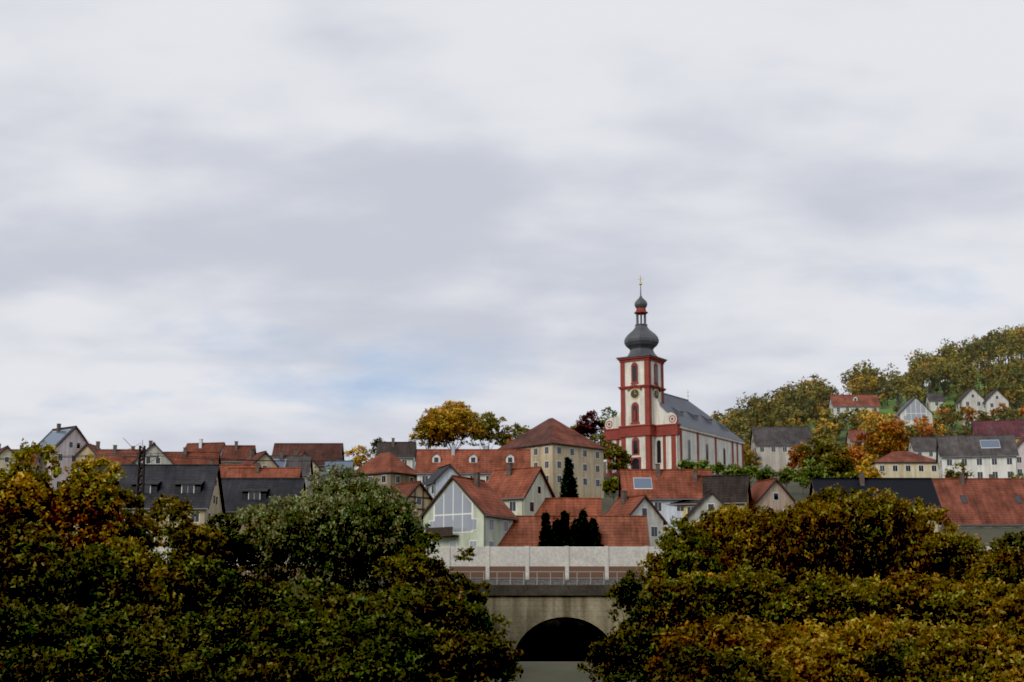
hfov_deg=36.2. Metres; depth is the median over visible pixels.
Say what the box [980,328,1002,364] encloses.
forest tree
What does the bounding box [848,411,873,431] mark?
forest tree
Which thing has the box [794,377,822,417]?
forest tree
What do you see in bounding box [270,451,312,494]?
house
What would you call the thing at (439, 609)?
tree
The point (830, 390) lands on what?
forest tree
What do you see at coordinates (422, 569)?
tree
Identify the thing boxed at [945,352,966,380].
forest tree
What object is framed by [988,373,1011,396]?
forest tree
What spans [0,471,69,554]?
tree
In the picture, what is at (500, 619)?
tree
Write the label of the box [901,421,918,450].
forest tree
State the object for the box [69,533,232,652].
tree
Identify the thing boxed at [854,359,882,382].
forest tree
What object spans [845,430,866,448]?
house
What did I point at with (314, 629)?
tree
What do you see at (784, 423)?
forest tree
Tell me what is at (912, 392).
forest tree
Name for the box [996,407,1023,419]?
forest tree
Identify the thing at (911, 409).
house
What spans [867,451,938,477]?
hipped bungalow
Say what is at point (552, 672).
terrain
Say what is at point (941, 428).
tree
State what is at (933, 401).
house
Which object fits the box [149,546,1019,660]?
railway bridge
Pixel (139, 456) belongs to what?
catenary mast
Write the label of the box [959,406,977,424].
forest tree
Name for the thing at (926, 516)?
tree
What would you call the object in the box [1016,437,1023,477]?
house
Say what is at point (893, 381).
forest tree
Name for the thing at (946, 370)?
forest tree
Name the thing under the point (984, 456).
house
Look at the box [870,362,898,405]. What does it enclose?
forest tree
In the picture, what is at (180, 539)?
tree
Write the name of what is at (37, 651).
shrub
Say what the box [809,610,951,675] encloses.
tree
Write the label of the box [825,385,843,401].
forest tree
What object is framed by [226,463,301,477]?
house
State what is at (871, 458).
forest tree
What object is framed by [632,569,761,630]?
tree
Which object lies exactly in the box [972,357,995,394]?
forest tree
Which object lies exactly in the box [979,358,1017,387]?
forest tree
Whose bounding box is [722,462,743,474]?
tree
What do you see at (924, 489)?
house pv roof
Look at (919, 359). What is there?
forest tree
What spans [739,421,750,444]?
forest tree
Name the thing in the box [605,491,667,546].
house
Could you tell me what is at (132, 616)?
tree
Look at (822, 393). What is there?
forest tree
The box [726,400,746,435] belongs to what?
forest tree
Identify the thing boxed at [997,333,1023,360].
forest tree
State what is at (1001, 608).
tree
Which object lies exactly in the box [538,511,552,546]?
tree
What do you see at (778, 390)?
forest tree
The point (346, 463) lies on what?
house
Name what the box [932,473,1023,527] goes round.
house
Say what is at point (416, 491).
half-timbered house
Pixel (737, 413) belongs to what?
forest tree
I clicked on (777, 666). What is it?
shrub
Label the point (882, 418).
forest tree
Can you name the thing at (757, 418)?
forest tree
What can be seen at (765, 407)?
forest tree
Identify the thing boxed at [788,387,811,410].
forest tree
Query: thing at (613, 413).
tree
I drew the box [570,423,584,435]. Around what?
tree
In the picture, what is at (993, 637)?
tree
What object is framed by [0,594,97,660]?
tree
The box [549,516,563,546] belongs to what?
tree
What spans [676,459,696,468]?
tree
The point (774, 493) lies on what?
house
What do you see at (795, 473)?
tree
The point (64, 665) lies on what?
shrub
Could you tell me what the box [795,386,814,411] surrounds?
forest tree
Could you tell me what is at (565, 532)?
tree
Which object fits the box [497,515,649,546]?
house by bridge
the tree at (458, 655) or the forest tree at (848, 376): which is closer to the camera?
the tree at (458, 655)
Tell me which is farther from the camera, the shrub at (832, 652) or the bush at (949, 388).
the bush at (949, 388)
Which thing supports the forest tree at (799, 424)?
on the terrain
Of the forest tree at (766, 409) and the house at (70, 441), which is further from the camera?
the forest tree at (766, 409)
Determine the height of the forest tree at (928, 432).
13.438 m
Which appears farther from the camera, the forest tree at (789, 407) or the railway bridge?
the forest tree at (789, 407)
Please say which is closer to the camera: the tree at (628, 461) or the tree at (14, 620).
the tree at (14, 620)
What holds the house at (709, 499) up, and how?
on the terrain
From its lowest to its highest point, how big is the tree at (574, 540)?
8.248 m
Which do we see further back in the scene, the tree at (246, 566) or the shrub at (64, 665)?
the tree at (246, 566)
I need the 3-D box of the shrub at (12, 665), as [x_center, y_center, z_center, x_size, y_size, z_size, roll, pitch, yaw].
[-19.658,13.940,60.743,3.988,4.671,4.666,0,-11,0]
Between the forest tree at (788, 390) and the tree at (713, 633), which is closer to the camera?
the tree at (713, 633)
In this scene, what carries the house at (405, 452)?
on the terrain
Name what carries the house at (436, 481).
on the terrain
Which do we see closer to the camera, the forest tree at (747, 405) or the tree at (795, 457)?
the tree at (795, 457)
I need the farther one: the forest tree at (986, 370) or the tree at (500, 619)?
the forest tree at (986, 370)
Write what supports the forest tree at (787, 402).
on the terrain
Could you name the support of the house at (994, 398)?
on the terrain
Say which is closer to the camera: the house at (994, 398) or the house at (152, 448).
the house at (152, 448)
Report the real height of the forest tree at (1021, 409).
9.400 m
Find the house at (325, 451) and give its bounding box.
[272,443,344,485]
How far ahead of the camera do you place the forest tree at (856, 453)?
394.08 m
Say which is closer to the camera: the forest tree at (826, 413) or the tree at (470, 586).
the tree at (470, 586)
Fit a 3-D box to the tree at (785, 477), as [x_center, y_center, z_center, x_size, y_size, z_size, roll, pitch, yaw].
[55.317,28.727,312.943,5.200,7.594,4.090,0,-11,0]
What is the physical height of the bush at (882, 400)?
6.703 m
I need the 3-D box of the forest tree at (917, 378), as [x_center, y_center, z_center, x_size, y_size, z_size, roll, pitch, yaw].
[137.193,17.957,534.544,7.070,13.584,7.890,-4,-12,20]
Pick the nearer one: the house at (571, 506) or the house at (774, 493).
the house at (571, 506)
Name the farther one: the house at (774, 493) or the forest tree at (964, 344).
the forest tree at (964, 344)
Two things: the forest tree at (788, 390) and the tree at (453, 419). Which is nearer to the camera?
the tree at (453, 419)
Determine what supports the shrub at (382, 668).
on the terrain
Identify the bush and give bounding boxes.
[878,396,887,406]
[893,405,899,411]
[927,385,938,392]
[937,403,955,411]
[944,385,957,397]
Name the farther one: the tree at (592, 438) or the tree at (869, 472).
the tree at (592, 438)
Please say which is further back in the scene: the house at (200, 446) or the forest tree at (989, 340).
the forest tree at (989, 340)
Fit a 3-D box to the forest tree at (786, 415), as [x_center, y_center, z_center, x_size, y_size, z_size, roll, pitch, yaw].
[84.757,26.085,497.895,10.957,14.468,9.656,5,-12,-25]
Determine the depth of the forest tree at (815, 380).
548.25 m
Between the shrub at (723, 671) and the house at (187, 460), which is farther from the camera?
the house at (187, 460)
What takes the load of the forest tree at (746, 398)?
on the terrain
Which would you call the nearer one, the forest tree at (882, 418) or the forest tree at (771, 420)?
the forest tree at (771, 420)
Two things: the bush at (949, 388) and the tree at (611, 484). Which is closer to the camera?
the tree at (611, 484)
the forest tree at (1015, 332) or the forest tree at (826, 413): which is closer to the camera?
the forest tree at (826, 413)
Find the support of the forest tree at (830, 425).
on the terrain
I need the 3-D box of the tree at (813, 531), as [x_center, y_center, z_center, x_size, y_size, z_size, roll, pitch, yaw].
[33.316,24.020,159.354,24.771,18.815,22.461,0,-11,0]
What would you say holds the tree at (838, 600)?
on the terrain
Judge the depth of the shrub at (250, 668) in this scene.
57.05 m
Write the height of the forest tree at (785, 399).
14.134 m
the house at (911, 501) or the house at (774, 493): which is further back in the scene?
the house at (774, 493)
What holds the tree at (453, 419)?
on the terrain
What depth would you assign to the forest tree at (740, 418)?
506.78 m
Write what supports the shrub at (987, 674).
on the terrain
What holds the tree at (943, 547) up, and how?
on the terrain
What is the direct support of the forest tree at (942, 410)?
on the terrain
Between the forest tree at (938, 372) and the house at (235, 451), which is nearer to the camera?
the house at (235, 451)
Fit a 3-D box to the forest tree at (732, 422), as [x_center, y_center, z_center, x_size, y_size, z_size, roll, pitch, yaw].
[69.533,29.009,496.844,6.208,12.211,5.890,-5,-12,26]
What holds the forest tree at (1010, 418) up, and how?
on the terrain
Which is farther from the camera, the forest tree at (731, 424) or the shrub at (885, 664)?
the forest tree at (731, 424)
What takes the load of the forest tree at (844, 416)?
on the terrain
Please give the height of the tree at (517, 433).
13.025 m
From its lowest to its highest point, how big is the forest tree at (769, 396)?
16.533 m
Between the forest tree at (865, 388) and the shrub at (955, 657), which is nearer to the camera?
the shrub at (955, 657)
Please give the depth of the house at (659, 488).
232.56 m
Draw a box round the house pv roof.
[809,472,941,532]
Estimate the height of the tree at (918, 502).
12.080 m
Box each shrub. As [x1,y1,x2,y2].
[0,644,48,681]
[2,643,94,678]
[14,633,171,681]
[81,622,214,681]
[157,642,259,681]
[202,641,335,681]
[289,635,390,681]
[315,633,459,681]
[599,641,792,681]
[701,639,831,681]
[767,634,882,681]
[807,638,934,681]
[884,627,1014,681]
[926,649,1023,681]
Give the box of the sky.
[0,0,1023,468]
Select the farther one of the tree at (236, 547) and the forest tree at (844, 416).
the forest tree at (844, 416)
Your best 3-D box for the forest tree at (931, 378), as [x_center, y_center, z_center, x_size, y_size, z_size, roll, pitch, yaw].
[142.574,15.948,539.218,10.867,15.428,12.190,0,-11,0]
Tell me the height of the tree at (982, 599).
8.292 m
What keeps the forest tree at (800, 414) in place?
on the terrain
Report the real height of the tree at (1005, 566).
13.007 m
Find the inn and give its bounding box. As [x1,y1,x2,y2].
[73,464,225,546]
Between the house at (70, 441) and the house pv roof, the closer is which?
the house pv roof
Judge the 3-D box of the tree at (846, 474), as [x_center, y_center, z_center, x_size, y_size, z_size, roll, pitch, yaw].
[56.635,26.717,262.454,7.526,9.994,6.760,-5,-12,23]
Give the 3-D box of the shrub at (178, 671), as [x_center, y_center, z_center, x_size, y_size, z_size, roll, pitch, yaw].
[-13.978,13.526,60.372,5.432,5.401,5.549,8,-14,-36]
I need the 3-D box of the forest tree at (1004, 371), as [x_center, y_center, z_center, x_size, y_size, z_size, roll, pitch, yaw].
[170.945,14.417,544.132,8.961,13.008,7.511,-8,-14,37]
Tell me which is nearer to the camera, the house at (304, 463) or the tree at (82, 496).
the tree at (82, 496)
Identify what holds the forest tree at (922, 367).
on the terrain
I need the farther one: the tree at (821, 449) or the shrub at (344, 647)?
the tree at (821, 449)
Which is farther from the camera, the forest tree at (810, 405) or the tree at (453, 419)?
the forest tree at (810, 405)
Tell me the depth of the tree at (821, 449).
316.99 m
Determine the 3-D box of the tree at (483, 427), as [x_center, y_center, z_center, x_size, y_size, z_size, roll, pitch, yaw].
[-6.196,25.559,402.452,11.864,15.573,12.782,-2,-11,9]
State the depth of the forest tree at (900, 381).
522.96 m
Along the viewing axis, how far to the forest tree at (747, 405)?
535.93 m
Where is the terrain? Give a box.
[58,360,1023,681]
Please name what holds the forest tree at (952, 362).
on the terrain
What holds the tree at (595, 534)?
on the terrain
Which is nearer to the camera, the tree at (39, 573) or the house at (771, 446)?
the tree at (39, 573)
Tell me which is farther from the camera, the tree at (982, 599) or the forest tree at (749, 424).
the forest tree at (749, 424)
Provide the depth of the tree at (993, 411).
496.88 m
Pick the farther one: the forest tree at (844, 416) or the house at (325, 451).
the forest tree at (844, 416)
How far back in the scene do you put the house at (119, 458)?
304.20 m
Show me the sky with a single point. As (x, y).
(262, 224)
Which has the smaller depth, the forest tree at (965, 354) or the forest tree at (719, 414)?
the forest tree at (719, 414)
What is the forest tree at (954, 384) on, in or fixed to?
on the terrain
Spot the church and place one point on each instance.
(651, 425)
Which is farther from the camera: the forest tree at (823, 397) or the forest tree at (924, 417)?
the forest tree at (823, 397)
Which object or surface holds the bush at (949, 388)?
on the terrain
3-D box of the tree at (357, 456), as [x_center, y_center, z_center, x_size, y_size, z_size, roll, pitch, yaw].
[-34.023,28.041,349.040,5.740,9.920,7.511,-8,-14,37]
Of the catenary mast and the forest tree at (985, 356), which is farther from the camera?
the forest tree at (985, 356)
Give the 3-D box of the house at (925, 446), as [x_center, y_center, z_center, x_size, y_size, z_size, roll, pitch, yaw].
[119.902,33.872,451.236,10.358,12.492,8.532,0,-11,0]
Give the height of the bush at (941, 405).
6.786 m
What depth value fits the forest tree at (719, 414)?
509.66 m
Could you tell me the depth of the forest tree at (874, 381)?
547.90 m
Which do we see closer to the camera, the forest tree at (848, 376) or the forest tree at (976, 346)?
the forest tree at (848, 376)
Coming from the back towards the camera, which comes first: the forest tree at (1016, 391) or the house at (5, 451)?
the forest tree at (1016, 391)
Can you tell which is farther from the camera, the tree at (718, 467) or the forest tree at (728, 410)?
the forest tree at (728, 410)
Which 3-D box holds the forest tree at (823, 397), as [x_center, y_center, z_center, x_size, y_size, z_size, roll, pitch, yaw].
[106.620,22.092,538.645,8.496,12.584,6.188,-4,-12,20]
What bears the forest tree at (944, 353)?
on the terrain
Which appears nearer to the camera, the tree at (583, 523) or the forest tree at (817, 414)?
the tree at (583, 523)
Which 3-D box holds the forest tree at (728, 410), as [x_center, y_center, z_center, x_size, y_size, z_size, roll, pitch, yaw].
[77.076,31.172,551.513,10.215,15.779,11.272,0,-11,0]
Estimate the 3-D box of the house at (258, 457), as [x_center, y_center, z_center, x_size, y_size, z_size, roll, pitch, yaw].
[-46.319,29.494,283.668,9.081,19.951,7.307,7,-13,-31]
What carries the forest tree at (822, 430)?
on the terrain
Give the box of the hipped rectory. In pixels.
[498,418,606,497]
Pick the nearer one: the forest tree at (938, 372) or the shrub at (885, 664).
the shrub at (885, 664)
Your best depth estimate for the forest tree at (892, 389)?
537.81 m
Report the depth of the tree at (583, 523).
199.64 m
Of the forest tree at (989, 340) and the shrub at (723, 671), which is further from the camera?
the forest tree at (989, 340)
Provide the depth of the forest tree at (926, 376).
559.06 m
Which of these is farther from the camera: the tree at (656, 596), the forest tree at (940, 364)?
the forest tree at (940, 364)
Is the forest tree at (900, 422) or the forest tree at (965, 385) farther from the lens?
the forest tree at (965, 385)
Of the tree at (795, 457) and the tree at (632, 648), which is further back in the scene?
the tree at (795, 457)
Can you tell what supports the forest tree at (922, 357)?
on the terrain
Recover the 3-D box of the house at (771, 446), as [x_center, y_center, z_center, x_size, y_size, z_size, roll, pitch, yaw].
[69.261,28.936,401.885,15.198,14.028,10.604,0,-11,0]
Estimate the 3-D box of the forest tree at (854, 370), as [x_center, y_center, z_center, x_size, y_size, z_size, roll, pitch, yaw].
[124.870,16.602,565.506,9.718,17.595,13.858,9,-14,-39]
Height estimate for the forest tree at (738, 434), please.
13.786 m
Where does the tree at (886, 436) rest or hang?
on the terrain
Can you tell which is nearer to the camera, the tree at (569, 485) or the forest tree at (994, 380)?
the tree at (569, 485)
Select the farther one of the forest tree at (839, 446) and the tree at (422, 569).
the forest tree at (839, 446)
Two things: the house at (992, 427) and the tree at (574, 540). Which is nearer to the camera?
the tree at (574, 540)
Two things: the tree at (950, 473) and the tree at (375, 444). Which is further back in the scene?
the tree at (375, 444)
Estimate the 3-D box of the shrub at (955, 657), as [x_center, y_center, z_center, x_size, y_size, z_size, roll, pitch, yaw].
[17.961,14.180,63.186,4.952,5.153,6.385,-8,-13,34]
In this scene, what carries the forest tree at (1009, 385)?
on the terrain
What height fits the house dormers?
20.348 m
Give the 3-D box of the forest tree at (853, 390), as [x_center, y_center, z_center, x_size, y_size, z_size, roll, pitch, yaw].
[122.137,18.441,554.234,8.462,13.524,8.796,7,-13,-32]
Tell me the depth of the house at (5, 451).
308.53 m
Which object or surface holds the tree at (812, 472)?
on the terrain
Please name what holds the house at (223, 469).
on the terrain
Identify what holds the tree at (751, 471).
on the terrain
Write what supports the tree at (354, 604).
on the terrain
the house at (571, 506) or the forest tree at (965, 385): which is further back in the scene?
the forest tree at (965, 385)
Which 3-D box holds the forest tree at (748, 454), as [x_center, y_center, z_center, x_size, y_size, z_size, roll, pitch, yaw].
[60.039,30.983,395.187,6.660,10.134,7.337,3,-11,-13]
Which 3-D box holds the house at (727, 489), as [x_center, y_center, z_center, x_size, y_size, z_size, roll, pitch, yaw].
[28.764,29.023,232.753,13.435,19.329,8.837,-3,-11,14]
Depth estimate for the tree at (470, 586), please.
169.75 m
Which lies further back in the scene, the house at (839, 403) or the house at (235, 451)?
the house at (839, 403)
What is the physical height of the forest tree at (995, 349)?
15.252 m
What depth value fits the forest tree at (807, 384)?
543.47 m
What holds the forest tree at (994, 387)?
on the terrain
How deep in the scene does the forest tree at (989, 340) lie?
603.51 m
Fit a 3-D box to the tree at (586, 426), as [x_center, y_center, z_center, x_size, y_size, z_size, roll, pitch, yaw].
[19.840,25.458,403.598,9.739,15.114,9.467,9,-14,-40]
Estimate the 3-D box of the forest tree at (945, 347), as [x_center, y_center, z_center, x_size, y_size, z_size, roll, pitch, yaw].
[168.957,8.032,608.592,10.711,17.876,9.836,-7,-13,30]
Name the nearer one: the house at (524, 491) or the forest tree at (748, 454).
the house at (524, 491)
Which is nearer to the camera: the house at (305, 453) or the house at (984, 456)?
the house at (305, 453)
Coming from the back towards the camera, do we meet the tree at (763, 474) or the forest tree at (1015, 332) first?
the forest tree at (1015, 332)
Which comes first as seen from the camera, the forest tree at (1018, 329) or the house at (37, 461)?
the house at (37, 461)
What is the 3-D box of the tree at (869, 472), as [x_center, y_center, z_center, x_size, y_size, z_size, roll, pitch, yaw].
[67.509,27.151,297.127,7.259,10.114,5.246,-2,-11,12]
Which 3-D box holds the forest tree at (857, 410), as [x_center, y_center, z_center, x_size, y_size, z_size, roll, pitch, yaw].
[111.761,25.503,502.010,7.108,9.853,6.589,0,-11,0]
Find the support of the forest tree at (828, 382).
on the terrain
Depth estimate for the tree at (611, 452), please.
337.50 m
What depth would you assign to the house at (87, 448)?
315.37 m
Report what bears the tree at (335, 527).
on the terrain
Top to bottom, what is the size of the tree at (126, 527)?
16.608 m
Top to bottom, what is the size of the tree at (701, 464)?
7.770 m
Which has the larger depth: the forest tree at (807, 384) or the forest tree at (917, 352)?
the forest tree at (917, 352)
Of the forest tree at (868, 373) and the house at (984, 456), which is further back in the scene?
the forest tree at (868, 373)
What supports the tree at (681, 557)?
on the terrain
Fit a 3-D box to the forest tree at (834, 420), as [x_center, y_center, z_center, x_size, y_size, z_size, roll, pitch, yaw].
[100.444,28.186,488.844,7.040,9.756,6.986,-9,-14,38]
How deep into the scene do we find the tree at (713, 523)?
162.31 m
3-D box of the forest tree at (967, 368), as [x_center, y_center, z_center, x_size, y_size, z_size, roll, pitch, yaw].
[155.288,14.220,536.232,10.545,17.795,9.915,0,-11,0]
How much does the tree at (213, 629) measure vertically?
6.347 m
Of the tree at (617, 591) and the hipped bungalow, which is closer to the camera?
the tree at (617, 591)
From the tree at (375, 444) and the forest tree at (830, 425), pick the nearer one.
the tree at (375, 444)
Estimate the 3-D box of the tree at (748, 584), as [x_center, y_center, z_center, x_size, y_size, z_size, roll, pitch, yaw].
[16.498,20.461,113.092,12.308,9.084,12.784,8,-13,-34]
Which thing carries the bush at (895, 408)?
on the terrain
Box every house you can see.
[0,444,21,472]
[12,445,42,473]
[38,423,88,489]
[74,441,100,470]
[94,445,142,463]
[131,440,173,463]
[164,447,220,463]
[185,439,225,463]
[210,460,260,477]
[221,441,255,463]
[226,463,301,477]
[242,449,278,466]
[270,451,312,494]
[272,443,344,485]
[294,449,320,491]
[323,460,353,486]
[351,452,416,488]
[376,438,416,469]
[390,481,432,527]
[423,464,460,497]
[486,463,555,514]
[535,498,602,514]
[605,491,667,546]
[618,464,712,536]
[666,471,751,516]
[685,490,725,530]
[749,426,814,471]
[749,478,796,519]
[828,395,880,421]
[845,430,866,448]
[895,396,933,426]
[899,498,931,522]
[906,437,936,459]
[924,393,944,410]
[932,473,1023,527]
[936,434,1018,477]
[954,387,985,424]
[971,419,1023,442]
[983,389,1009,419]
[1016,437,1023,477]
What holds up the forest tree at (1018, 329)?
on the terrain
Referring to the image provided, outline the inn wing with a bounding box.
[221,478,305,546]
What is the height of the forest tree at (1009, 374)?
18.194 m
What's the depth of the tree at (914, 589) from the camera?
109.87 m
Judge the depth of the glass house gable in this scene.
201.04 m
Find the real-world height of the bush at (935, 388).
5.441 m
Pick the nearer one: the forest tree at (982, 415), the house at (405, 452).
the house at (405, 452)
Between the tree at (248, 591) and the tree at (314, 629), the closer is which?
the tree at (314, 629)
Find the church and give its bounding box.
[603,275,744,476]
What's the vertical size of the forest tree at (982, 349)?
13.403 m
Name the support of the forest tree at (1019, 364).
on the terrain
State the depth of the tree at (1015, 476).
277.12 m
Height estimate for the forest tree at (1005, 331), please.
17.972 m
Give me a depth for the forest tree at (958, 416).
481.87 m
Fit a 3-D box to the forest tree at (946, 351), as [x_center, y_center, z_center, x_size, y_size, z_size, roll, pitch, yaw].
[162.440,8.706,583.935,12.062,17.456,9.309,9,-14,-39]
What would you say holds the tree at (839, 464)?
on the terrain
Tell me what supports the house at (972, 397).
on the terrain
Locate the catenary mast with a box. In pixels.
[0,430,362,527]
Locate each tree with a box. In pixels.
[0,438,147,559]
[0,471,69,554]
[0,517,147,618]
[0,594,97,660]
[1,601,180,669]
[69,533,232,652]
[72,605,312,671]
[79,494,164,555]
[130,568,306,627]
[140,493,230,587]
[170,512,263,574]
[226,462,435,597]
[228,503,290,582]
[232,603,443,681]
[248,576,412,629]
[342,580,495,636]
[344,445,373,469]
[366,437,384,455]
[371,531,466,597]
[387,623,523,681]
[408,416,446,448]
[419,399,480,448]
[450,546,491,606]
[458,602,513,637]
[464,411,510,448]
[496,422,529,446]
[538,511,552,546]
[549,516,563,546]
[558,457,578,497]
[559,510,572,546]
[567,518,584,546]
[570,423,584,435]
[575,410,604,442]
[577,622,700,681]
[578,508,592,546]
[587,517,603,546]
[588,433,613,453]
[597,407,617,424]
[600,477,618,501]
[602,442,631,476]
[604,568,657,631]
[610,458,631,473]
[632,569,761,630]
[635,515,727,633]
[642,611,901,681]
[654,558,822,631]
[661,501,756,578]
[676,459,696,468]
[692,458,711,468]
[705,460,725,474]
[713,410,728,422]
[718,408,733,421]
[719,415,741,433]
[720,482,949,586]
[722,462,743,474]
[725,414,738,432]
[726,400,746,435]
[727,409,748,434]
[729,429,748,441]
[734,414,747,433]
[736,392,758,418]
[736,397,757,418]
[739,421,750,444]
[740,418,755,431]
[740,465,758,483]
[741,565,910,631]
[742,409,767,426]
[743,444,761,466]
[747,394,774,417]
[755,464,777,480]
[756,390,778,417]
[756,400,779,415]
[760,400,797,425]
[761,412,781,425]
[764,392,795,419]
[768,381,800,419]
[770,392,802,410]
[772,381,795,395]
[774,417,795,425]
[776,466,798,489]
[782,403,809,419]
[783,376,828,409]
[786,442,815,486]
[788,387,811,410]
[789,407,809,424]
[789,467,809,496]
[792,418,806,425]
[793,459,836,492]
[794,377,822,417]
[795,374,826,402]
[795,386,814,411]
[795,432,839,470]
[803,395,827,428]
[804,385,830,407]
[806,378,836,402]
[809,386,831,408]
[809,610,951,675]
[811,409,833,426]
[812,425,837,437]
[813,418,839,434]
[814,406,831,421]
[818,378,838,394]
[822,448,856,476]
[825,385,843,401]
[825,416,844,431]
[826,440,844,450]
[834,470,864,477]
[837,407,858,429]
[838,363,864,393]
[839,443,867,464]
[839,568,979,626]
[840,368,860,385]
[845,375,866,394]
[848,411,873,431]
[849,367,875,394]
[853,406,866,413]
[853,420,912,458]
[853,444,877,465]
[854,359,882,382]
[854,408,877,448]
[854,458,884,477]
[858,374,877,394]
[862,502,970,579]
[865,369,883,394]
[867,406,891,423]
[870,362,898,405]
[878,617,1023,676]
[881,382,903,405]
[882,370,916,408]
[883,370,912,398]
[890,376,925,400]
[891,414,905,426]
[894,531,1011,583]
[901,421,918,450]
[902,374,923,397]
[904,360,930,379]
[904,576,1023,638]
[905,348,929,362]
[907,353,932,376]
[909,351,930,368]
[909,366,943,392]
[911,417,944,436]
[913,415,934,435]
[913,497,926,529]
[916,362,940,391]
[920,359,947,389]
[922,357,963,401]
[932,424,951,436]
[933,338,958,377]
[933,404,967,434]
[934,362,957,395]
[934,406,952,425]
[935,346,958,359]
[936,341,960,361]
[941,461,973,477]
[944,358,961,392]
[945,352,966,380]
[948,357,977,391]
[950,349,975,369]
[951,374,973,400]
[952,363,973,386]
[952,424,970,434]
[954,338,979,358]
[956,364,982,389]
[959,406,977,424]
[961,367,986,393]
[961,530,1023,587]
[962,334,987,362]
[966,410,997,429]
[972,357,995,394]
[973,341,992,366]
[973,351,999,392]
[978,332,1001,359]
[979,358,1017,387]
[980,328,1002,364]
[983,363,1012,386]
[984,582,1023,636]
[986,378,1009,403]
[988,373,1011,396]
[989,336,1016,365]
[989,403,1016,418]
[992,407,1022,419]
[994,327,1021,364]
[994,327,1022,364]
[994,346,1022,391]
[995,364,1008,375]
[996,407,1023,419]
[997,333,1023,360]
[997,357,1023,402]
[998,325,1012,361]
[1003,378,1023,419]
[1004,380,1023,405]
[1008,366,1023,385]
[1010,472,1023,477]
[1013,323,1023,350]
[1015,358,1023,380]
[1017,406,1023,416]
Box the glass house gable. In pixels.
[418,472,517,546]
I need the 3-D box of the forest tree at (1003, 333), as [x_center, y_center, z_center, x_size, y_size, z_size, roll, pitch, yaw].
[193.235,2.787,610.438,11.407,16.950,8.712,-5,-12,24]
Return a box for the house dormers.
[415,445,530,485]
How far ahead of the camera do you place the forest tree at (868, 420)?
476.16 m
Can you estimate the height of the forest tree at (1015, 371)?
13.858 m
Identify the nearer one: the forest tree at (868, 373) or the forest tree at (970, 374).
the forest tree at (970, 374)
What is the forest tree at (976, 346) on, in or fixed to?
on the terrain
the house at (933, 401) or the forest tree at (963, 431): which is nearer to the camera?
the forest tree at (963, 431)
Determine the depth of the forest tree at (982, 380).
527.45 m
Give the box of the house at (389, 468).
[351,452,416,488]
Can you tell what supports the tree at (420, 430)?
on the terrain

